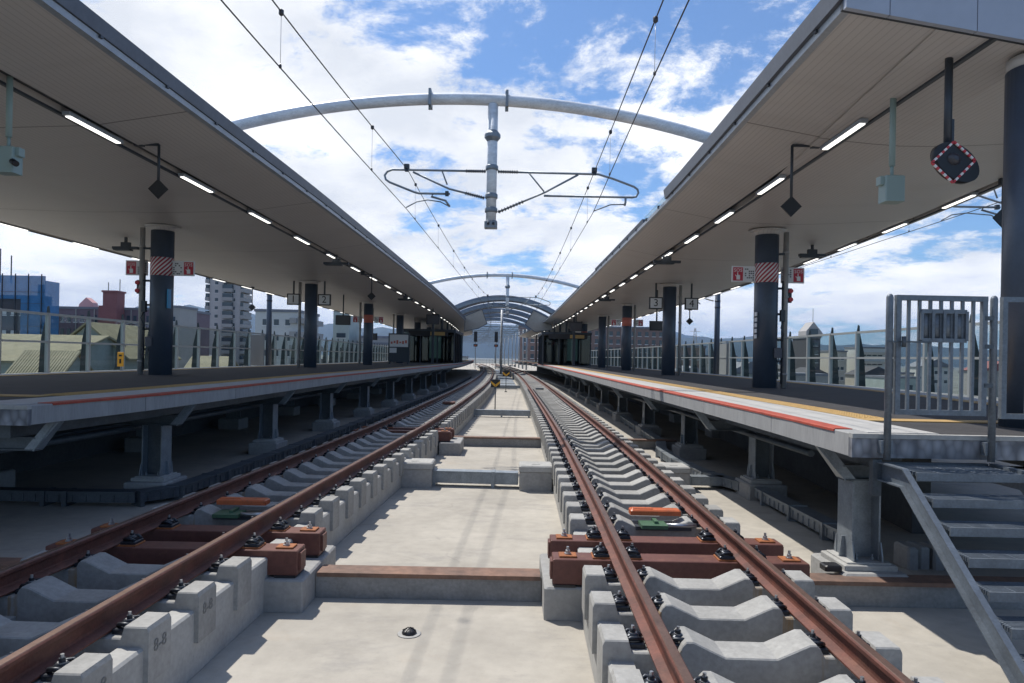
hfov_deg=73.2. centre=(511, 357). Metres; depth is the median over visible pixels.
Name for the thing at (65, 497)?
cable trough
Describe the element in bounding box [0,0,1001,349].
sky
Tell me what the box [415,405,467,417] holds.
concrete sleeper
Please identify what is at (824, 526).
cable trough
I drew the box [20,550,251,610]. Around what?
concrete sleeper
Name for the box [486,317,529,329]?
vaulted roof
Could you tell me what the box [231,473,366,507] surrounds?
concrete sleeper
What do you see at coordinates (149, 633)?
concrete sleeper
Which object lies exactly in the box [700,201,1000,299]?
overhead line
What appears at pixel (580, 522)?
concrete sleeper
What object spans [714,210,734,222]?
strip light
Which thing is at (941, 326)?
steel gate
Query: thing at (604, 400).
platform trestle
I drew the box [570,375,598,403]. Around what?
platform trestle
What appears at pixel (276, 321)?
window
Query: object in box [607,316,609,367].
drainpipe
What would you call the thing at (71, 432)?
slung pipe
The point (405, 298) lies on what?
hanging lamp bar
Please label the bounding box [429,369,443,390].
platform trestle
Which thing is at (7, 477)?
support
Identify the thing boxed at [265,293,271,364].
catenary pole
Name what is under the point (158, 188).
diamond marker
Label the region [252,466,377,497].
concrete sleeper
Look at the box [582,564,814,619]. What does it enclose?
concrete sleeper
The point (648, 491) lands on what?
concrete sleeper
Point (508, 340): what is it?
line gantry
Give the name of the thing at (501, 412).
cable trough
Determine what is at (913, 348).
mountains
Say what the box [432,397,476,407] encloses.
concrete sleeper
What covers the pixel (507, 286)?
hanging mast
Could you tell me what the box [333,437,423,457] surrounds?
concrete sleeper
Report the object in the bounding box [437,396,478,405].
concrete sleeper
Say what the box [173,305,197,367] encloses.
round topped block
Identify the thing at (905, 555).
spare block
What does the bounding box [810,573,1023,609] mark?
cross kerb
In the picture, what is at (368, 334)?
platform column
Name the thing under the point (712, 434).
support
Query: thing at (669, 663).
steel rail
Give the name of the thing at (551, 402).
concrete sleeper
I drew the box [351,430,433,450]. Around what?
concrete sleeper
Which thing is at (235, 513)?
track device
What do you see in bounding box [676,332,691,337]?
mountains
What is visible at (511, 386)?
cable trough
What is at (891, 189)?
hanging box
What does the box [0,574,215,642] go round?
concrete sleeper
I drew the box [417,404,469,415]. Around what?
concrete sleeper
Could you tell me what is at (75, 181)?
platform canopy
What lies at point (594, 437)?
concrete sleeper
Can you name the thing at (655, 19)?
overhead line
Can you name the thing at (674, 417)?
support
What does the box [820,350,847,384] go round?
beige block
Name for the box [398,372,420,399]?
platform trestle
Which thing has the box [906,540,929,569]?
spare block
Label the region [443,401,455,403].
track beacon
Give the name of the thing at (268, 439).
platform trestle
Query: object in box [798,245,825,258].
hanging lamp bar
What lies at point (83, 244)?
strip light
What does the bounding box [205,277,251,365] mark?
apartment tower
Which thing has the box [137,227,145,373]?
drainpipe
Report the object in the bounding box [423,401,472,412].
concrete sleeper
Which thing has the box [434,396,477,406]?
concrete sleeper
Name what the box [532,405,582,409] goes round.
concrete sleeper
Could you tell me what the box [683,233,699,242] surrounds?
strip light
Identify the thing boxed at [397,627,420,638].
drain cap
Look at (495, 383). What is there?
marker post
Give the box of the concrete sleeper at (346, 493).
[209,482,353,518]
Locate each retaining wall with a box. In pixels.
[0,375,431,472]
[537,367,930,533]
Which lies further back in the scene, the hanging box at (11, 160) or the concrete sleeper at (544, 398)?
the concrete sleeper at (544, 398)
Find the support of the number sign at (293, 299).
hanging from the platform canopy at (75, 181)
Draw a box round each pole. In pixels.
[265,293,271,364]
[484,310,519,373]
[713,294,720,374]
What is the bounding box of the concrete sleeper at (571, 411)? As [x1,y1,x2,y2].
[534,409,588,413]
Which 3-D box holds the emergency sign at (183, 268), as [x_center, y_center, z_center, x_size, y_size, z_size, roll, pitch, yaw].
[-8.159,-2.207,17.145,0.540,0.370,0.049,1,0,0]
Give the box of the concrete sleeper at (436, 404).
[421,402,470,414]
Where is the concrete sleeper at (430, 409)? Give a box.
[412,406,466,418]
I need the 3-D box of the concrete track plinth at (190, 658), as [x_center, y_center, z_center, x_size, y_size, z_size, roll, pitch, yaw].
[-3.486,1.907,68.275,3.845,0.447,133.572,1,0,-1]
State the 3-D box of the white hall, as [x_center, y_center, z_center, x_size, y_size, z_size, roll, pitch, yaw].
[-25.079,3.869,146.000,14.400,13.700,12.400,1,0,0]
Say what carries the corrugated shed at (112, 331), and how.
on the ground
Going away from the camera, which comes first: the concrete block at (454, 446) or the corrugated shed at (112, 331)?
the concrete block at (454, 446)
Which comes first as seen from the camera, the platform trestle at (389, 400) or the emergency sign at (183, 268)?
the emergency sign at (183, 268)
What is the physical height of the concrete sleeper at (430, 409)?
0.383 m
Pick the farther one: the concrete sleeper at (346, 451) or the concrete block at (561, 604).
the concrete sleeper at (346, 451)
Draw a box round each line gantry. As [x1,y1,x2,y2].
[463,333,516,364]
[463,336,508,365]
[463,339,499,362]
[464,337,504,364]
[465,331,519,367]
[468,335,512,365]
[472,326,527,369]
[473,329,523,368]
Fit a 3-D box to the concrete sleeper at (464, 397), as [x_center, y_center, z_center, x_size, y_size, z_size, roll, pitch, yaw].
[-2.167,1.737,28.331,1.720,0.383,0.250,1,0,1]
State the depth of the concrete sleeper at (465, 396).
29.42 m
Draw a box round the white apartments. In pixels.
[254,309,322,365]
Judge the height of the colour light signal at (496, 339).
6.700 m
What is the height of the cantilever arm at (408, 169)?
1.033 m
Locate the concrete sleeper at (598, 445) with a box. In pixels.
[546,438,633,457]
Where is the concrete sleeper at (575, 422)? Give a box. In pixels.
[537,417,601,430]
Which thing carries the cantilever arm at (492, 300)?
attached to the hanging mast at (507, 286)
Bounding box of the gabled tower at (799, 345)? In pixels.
[792,322,822,368]
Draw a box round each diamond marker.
[133,143,167,198]
[249,287,255,309]
[361,271,375,299]
[686,310,692,324]
[780,144,819,216]
[993,178,1002,227]
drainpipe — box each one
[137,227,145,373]
[297,282,301,366]
[358,302,361,364]
[392,314,394,362]
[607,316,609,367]
[633,305,635,369]
[677,285,681,374]
[781,232,788,387]
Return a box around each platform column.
[144,224,181,374]
[302,280,320,367]
[362,301,374,364]
[395,313,403,362]
[415,321,420,328]
[581,322,587,365]
[598,315,606,367]
[621,304,633,369]
[659,283,679,374]
[748,227,785,387]
[998,53,1023,427]
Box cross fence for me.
[462,359,534,367]
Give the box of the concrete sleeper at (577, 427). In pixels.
[539,421,607,436]
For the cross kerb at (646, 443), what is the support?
on the track bed floor
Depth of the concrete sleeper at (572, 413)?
20.93 m
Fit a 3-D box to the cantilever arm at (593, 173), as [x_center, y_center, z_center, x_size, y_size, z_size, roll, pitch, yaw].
[1.333,-3.926,16.300,3.355,1.117,0.100,1,0,0]
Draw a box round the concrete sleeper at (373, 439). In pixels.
[343,433,428,454]
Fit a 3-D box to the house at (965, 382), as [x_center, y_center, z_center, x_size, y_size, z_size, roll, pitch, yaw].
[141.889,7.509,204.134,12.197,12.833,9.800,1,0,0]
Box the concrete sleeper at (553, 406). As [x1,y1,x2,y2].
[531,402,578,406]
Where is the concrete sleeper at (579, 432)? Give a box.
[541,426,615,442]
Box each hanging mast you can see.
[484,103,500,229]
[505,276,509,316]
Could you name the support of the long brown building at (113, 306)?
on the ground
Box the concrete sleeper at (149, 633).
[0,610,170,682]
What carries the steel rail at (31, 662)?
on the steel girder at (286, 559)
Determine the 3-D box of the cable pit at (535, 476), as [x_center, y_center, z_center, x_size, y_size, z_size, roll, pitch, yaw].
[0.395,1.995,11.600,0.560,0.426,0.540,1,0,0]
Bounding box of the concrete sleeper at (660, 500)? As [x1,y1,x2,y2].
[562,490,708,523]
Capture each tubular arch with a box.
[230,88,710,142]
[428,272,579,287]
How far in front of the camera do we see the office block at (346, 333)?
150.00 m
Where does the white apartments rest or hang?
on the ground
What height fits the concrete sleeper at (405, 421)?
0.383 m
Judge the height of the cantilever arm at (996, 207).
1.033 m
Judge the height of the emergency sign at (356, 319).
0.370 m
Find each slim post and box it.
[430,324,434,363]
[535,335,536,361]
[565,321,567,331]
[572,317,575,365]
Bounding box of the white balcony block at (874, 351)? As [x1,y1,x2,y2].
[844,347,884,372]
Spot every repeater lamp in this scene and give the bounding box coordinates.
[135,280,139,293]
[788,288,792,302]
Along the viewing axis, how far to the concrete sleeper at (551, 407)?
23.95 m
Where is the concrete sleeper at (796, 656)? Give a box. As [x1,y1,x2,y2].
[597,624,901,682]
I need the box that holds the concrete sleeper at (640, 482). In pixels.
[557,473,684,501]
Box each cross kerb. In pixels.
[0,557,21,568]
[316,564,540,601]
[454,436,540,447]
[628,438,676,449]
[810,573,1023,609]
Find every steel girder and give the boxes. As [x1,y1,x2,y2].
[45,530,305,577]
[91,515,326,557]
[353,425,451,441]
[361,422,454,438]
[547,525,783,557]
[549,542,809,587]
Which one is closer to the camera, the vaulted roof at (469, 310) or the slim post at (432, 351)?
the slim post at (432, 351)
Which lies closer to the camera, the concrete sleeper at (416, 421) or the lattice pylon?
the concrete sleeper at (416, 421)
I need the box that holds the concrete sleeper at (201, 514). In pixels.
[152,502,322,526]
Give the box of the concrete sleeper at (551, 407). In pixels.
[531,404,580,414]
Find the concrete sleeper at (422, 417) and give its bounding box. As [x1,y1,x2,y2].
[397,412,458,426]
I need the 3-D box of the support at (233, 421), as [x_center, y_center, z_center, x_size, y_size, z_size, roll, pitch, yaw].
[-8.031,1.446,19.900,0.600,1.200,0.700,1,0,0]
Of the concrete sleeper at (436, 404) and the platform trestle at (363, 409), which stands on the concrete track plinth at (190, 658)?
the concrete sleeper at (436, 404)
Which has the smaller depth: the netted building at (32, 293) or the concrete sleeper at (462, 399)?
the concrete sleeper at (462, 399)
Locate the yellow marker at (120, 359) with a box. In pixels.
[117,352,123,369]
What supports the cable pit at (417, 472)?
on the track bed floor
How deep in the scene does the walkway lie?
63.66 m
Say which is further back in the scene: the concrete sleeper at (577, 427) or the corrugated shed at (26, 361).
the corrugated shed at (26, 361)
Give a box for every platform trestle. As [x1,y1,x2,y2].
[0,421,63,450]
[112,404,196,499]
[239,390,295,454]
[304,382,346,430]
[347,377,380,416]
[379,374,403,406]
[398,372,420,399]
[417,370,433,394]
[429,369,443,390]
[438,368,450,387]
[552,370,570,387]
[557,371,577,393]
[563,373,587,397]
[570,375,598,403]
[579,378,612,410]
[592,381,632,421]
[611,387,660,436]
[640,395,706,459]
[693,410,787,500]
[811,446,1023,576]
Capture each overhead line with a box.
[220,0,490,340]
[489,0,689,339]
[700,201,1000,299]
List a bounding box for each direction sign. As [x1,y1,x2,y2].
[409,318,447,335]
[549,321,586,338]
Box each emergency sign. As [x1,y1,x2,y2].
[126,260,147,275]
[172,261,194,275]
[353,316,361,322]
[374,317,383,322]
[611,319,620,325]
[633,320,642,325]
[731,266,754,281]
[781,267,803,283]
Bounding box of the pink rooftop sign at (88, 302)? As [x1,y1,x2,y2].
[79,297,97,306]
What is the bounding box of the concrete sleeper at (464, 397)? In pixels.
[439,395,479,404]
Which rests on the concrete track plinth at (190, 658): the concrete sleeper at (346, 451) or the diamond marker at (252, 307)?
the concrete sleeper at (346, 451)
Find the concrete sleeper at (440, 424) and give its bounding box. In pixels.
[377,420,448,427]
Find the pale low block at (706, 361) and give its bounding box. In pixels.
[705,355,737,372]
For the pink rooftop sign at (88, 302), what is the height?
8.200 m
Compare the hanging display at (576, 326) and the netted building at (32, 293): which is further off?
the netted building at (32, 293)
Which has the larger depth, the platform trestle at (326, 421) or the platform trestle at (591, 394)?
the platform trestle at (591, 394)
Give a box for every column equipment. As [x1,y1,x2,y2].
[140,247,151,369]
[774,253,784,383]
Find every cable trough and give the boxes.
[0,376,471,506]
[432,468,518,487]
[474,409,530,417]
[494,385,519,388]
[534,375,836,540]
[690,474,721,485]
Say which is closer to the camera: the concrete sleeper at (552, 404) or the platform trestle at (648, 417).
the platform trestle at (648, 417)
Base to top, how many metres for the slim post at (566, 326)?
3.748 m
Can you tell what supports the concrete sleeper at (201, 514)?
on the concrete track plinth at (190, 658)
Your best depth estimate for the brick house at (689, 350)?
150.00 m
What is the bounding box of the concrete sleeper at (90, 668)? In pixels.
[0,651,112,682]
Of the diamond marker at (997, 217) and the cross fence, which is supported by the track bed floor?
the cross fence
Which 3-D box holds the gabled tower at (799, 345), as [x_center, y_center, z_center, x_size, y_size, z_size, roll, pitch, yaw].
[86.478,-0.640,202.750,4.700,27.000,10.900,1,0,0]
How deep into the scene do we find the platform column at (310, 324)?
29.37 m
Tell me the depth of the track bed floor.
7.96 m
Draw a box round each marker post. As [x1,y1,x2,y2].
[491,379,499,409]
[503,370,509,391]
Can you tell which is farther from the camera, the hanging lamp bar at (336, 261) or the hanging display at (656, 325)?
the hanging display at (656, 325)
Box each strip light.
[0,221,29,230]
[62,111,123,143]
[71,241,99,248]
[178,173,214,192]
[247,210,271,222]
[293,235,310,244]
[644,263,653,269]
[661,250,673,257]
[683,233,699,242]
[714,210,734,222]
[756,175,785,194]
[802,257,819,263]
[820,118,867,149]
[836,242,857,250]
[881,221,908,232]
[940,192,977,208]
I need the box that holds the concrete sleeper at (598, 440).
[544,434,628,452]
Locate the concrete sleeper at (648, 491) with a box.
[559,481,695,511]
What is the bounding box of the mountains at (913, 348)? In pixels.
[676,336,998,367]
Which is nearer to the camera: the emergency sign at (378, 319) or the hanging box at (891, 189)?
the hanging box at (891, 189)
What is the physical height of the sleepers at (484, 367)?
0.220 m
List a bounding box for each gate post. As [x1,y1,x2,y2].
[877,294,893,459]
[981,296,997,461]
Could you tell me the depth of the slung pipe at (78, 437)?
10.32 m
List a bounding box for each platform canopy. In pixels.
[0,0,472,335]
[518,0,1023,338]
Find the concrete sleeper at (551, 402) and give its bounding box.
[529,399,572,402]
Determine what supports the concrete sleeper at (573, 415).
on the concrete track plinth at (612, 664)
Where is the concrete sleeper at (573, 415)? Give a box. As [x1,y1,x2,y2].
[535,412,593,424]
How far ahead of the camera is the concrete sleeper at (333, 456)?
11.34 m
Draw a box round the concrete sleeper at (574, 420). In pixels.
[536,415,598,427]
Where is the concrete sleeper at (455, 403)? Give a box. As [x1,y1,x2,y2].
[426,400,473,411]
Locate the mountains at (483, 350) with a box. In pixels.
[135,305,524,358]
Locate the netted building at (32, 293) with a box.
[0,249,59,334]
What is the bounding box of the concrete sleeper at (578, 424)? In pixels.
[538,419,604,433]
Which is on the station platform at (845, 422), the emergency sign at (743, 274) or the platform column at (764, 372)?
the platform column at (764, 372)
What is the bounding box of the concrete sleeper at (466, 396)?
[450,394,480,403]
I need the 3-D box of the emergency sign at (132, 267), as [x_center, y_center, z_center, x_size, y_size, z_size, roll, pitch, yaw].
[-9.359,-2.230,17.215,0.540,0.370,0.049,1,0,0]
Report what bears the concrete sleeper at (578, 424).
on the concrete track plinth at (612, 664)
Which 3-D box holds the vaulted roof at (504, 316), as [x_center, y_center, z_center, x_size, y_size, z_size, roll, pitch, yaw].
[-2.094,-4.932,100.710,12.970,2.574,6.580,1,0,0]
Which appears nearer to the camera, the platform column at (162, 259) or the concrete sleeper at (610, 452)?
the concrete sleeper at (610, 452)
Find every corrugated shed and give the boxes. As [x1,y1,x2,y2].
[1,334,125,373]
[4,350,93,373]
[70,322,180,369]
[184,356,238,367]
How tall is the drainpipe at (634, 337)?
3.635 m
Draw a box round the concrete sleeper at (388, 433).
[358,427,437,446]
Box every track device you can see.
[212,497,269,519]
[629,507,696,530]
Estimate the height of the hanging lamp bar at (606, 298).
0.385 m
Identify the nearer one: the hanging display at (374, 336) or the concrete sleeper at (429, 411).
the concrete sleeper at (429, 411)
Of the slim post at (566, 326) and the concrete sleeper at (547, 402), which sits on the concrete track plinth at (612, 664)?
the concrete sleeper at (547, 402)
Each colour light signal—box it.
[473,332,476,367]
[494,332,497,368]
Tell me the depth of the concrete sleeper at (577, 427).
17.26 m
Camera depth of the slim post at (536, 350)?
95.31 m
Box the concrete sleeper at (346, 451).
[311,445,411,458]
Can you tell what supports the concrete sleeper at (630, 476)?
on the concrete track plinth at (612, 664)
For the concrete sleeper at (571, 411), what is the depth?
21.48 m
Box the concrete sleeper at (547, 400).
[528,397,569,400]
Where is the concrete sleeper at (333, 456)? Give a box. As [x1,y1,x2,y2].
[299,449,404,475]
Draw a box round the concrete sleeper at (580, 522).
[568,512,739,536]
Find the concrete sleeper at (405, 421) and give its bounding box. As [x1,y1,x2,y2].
[382,418,451,427]
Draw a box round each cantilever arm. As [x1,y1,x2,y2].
[384,164,485,207]
[480,295,504,308]
[498,167,638,213]
[509,295,550,309]
[941,190,1000,220]
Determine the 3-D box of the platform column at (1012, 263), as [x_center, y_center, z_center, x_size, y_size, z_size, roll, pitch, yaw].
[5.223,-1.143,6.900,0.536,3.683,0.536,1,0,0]
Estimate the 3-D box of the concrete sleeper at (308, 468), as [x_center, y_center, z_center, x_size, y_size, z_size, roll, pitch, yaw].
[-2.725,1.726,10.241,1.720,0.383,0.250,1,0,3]
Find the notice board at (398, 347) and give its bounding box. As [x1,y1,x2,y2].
[388,333,409,363]
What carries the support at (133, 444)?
on the track bed floor
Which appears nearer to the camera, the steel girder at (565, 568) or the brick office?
the steel girder at (565, 568)
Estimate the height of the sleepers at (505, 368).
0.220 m
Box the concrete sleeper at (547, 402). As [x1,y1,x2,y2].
[529,399,574,408]
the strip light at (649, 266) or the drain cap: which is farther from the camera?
the strip light at (649, 266)
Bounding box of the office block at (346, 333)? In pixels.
[332,310,358,362]
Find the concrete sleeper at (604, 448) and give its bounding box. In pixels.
[547,441,638,461]
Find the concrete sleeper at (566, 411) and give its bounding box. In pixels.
[533,407,586,418]
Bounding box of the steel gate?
[886,295,994,415]
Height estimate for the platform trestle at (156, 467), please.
1.395 m
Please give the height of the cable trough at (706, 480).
0.218 m
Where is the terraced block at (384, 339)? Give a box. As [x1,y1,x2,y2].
[361,336,388,342]
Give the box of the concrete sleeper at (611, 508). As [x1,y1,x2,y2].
[565,500,722,533]
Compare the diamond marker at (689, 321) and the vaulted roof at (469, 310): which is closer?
the diamond marker at (689, 321)
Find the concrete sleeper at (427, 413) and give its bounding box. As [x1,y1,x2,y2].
[405,409,462,422]
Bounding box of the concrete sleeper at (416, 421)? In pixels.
[387,416,453,427]
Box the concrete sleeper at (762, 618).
[589,591,852,653]
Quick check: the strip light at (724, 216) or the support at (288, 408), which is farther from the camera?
the support at (288, 408)
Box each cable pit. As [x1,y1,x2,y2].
[401,458,435,487]
[519,461,551,491]
[658,462,690,484]
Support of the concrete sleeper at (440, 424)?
on the concrete track plinth at (190, 658)
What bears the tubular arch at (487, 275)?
on the platform canopy at (75, 181)
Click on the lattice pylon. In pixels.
(693, 336)
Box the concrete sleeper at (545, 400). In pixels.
[528,397,571,406]
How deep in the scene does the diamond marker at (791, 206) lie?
10.19 m
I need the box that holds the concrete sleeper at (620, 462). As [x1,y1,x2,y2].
[552,455,657,478]
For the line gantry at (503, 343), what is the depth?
167.95 m
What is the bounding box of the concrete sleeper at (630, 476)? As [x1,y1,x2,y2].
[555,466,674,493]
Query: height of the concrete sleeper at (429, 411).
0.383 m
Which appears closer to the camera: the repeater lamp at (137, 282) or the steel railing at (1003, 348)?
the steel railing at (1003, 348)
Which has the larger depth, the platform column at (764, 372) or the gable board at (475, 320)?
the gable board at (475, 320)
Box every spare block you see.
[894,541,917,569]
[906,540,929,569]
[920,541,943,570]
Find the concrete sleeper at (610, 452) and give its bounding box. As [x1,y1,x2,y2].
[548,445,644,461]
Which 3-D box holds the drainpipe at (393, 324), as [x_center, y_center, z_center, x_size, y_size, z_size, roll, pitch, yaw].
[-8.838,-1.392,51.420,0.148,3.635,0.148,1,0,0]
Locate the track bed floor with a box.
[0,363,1023,682]
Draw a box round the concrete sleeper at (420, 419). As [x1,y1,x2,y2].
[392,415,456,429]
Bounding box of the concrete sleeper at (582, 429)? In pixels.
[540,423,611,439]
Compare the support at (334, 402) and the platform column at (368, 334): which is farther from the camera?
the platform column at (368, 334)
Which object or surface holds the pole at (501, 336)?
on the walkway
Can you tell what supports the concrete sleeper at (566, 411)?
on the concrete track plinth at (612, 664)
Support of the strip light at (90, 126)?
attached to the platform canopy at (75, 181)
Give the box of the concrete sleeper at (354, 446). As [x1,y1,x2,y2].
[322,441,417,457]
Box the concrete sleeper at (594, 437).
[543,431,623,448]
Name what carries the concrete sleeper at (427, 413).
on the concrete track plinth at (190, 658)
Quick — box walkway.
[494,369,514,388]
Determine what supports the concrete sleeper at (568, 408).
on the concrete track plinth at (612, 664)
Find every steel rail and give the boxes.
[0,364,483,597]
[0,364,493,682]
[491,364,694,682]
[496,364,913,682]
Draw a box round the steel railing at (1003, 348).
[998,297,1023,418]
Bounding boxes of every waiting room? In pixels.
[403,329,463,362]
[538,332,591,365]
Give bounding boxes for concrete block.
[263,545,335,612]
[439,437,463,454]
[539,554,581,620]
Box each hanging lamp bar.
[112,237,139,250]
[323,255,348,265]
[398,294,412,300]
[598,293,614,300]
[653,251,680,264]
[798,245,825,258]
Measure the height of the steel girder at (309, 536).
0.348 m
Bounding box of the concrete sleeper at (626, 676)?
[610,668,944,682]
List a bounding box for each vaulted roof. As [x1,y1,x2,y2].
[455,295,554,314]
[460,302,548,316]
[465,308,529,318]
[485,313,526,322]
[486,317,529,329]
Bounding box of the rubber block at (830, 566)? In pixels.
[820,562,841,571]
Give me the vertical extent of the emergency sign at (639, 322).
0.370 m
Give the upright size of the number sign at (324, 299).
1.070 m
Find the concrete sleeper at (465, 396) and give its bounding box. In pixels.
[442,393,481,402]
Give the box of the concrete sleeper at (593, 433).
[542,428,619,445]
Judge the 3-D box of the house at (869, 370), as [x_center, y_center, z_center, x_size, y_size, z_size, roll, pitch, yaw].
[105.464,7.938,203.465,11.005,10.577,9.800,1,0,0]
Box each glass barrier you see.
[0,300,387,373]
[591,314,999,400]
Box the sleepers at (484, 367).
[478,365,492,368]
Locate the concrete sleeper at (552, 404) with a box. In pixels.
[530,400,575,404]
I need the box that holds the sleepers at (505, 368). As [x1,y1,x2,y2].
[496,366,515,369]
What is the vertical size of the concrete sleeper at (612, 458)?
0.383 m
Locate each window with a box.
[273,319,278,325]
[810,329,817,333]
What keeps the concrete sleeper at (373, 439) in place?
on the concrete track plinth at (190, 658)
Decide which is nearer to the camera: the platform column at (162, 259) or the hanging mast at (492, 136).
the hanging mast at (492, 136)
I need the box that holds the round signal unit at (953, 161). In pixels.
[930,57,979,183]
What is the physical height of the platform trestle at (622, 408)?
1.395 m
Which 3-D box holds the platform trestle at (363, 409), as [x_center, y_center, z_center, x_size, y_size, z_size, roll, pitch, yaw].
[-7.902,1.351,24.600,6.489,1.395,0.720,1,0,0]
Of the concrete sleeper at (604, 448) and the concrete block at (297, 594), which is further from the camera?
the concrete sleeper at (604, 448)
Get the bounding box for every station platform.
[0,360,473,437]
[512,361,1023,466]
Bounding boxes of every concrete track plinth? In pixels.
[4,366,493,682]
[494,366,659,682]
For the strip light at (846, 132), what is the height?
0.062 m
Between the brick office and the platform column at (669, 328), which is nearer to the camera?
the platform column at (669, 328)
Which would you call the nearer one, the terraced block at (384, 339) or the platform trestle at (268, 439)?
the platform trestle at (268, 439)
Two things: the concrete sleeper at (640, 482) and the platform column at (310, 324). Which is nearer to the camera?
the concrete sleeper at (640, 482)
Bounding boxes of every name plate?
[167,289,170,307]
[754,312,756,337]
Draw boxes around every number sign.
[287,281,299,304]
[318,281,330,305]
[649,283,662,308]
[684,284,697,309]
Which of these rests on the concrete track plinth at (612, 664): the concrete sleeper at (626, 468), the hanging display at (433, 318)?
the concrete sleeper at (626, 468)
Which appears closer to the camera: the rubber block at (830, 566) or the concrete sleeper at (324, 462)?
the rubber block at (830, 566)
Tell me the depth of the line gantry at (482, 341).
214.95 m
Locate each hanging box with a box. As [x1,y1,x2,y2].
[0,75,24,175]
[876,98,904,204]
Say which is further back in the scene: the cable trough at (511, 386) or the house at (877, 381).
the house at (877, 381)
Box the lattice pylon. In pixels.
[690,328,699,342]
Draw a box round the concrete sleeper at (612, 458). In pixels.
[550,450,650,462]
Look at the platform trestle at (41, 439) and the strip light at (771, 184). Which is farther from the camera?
the strip light at (771, 184)
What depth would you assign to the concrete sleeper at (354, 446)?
12.54 m
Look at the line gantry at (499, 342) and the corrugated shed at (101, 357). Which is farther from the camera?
the line gantry at (499, 342)
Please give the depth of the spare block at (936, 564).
7.42 m
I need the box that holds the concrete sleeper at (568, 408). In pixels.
[532,406,584,416]
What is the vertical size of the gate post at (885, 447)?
1.410 m
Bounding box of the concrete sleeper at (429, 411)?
[408,407,464,420]
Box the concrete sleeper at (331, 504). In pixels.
[183,491,339,530]
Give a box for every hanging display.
[335,295,350,324]
[373,308,376,339]
[426,308,439,323]
[570,311,581,330]
[649,290,661,330]
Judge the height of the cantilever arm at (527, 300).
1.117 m
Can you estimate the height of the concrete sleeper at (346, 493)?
0.383 m
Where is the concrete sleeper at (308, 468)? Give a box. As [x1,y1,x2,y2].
[269,460,387,489]
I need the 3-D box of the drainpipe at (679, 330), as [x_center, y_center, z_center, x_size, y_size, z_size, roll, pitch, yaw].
[6.792,-1.092,27.920,0.148,3.635,0.148,1,0,0]
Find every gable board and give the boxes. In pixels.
[464,309,486,331]
[525,310,553,331]
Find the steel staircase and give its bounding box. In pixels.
[869,459,1023,682]
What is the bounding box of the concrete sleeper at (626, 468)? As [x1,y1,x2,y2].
[553,460,665,485]
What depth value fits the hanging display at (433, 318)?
45.40 m
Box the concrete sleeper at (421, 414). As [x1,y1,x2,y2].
[401,411,460,424]
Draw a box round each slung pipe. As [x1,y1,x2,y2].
[0,369,453,453]
[52,381,380,437]
[552,371,814,456]
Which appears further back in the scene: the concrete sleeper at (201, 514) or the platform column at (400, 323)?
the platform column at (400, 323)
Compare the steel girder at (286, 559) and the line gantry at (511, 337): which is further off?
the line gantry at (511, 337)
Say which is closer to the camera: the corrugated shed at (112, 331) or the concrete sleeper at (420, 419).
the concrete sleeper at (420, 419)
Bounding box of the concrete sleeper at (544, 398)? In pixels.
[527,395,566,403]
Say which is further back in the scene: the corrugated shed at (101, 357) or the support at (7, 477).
the corrugated shed at (101, 357)
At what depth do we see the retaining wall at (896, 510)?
12.21 m
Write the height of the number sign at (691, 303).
1.070 m
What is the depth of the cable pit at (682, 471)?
11.65 m
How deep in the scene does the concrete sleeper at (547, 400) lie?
28.11 m
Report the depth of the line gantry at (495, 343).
196.95 m
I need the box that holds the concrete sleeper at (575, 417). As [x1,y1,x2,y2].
[536,413,595,425]
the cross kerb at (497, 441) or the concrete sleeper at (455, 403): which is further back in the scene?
the concrete sleeper at (455, 403)
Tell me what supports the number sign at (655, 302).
hanging from the platform canopy at (832, 69)
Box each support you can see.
[0,469,14,486]
[124,429,141,451]
[218,406,247,429]
[278,396,299,415]
[317,398,335,405]
[369,381,381,393]
[669,412,680,422]
[705,419,718,437]
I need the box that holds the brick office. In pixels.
[518,325,661,364]
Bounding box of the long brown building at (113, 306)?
[59,279,210,355]
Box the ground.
[251,355,958,393]
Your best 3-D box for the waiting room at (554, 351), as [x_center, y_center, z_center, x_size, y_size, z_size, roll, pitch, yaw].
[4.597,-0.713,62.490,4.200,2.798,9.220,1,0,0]
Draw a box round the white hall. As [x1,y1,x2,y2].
[354,342,387,354]
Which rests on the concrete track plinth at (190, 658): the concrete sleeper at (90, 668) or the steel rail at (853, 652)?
the concrete sleeper at (90, 668)
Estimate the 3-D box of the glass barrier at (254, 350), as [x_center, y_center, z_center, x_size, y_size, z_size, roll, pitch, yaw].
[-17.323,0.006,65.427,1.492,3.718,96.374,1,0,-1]
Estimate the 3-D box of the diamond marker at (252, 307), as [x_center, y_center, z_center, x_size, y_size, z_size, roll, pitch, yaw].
[-12.420,-2.857,33.000,0.340,1.264,0.080,1,0,0]
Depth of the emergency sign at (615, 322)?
38.43 m
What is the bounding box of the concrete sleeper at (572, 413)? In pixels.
[534,410,591,422]
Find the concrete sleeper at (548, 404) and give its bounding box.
[530,401,577,411]
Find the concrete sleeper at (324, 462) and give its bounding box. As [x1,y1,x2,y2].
[285,454,396,481]
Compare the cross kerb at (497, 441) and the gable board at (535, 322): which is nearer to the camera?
the cross kerb at (497, 441)
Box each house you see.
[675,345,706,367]
[675,366,707,373]
[736,362,752,376]
[778,372,827,382]
[795,367,827,373]
[845,366,884,385]
[865,375,920,390]
[901,372,914,375]
[910,359,947,392]
[963,361,998,397]

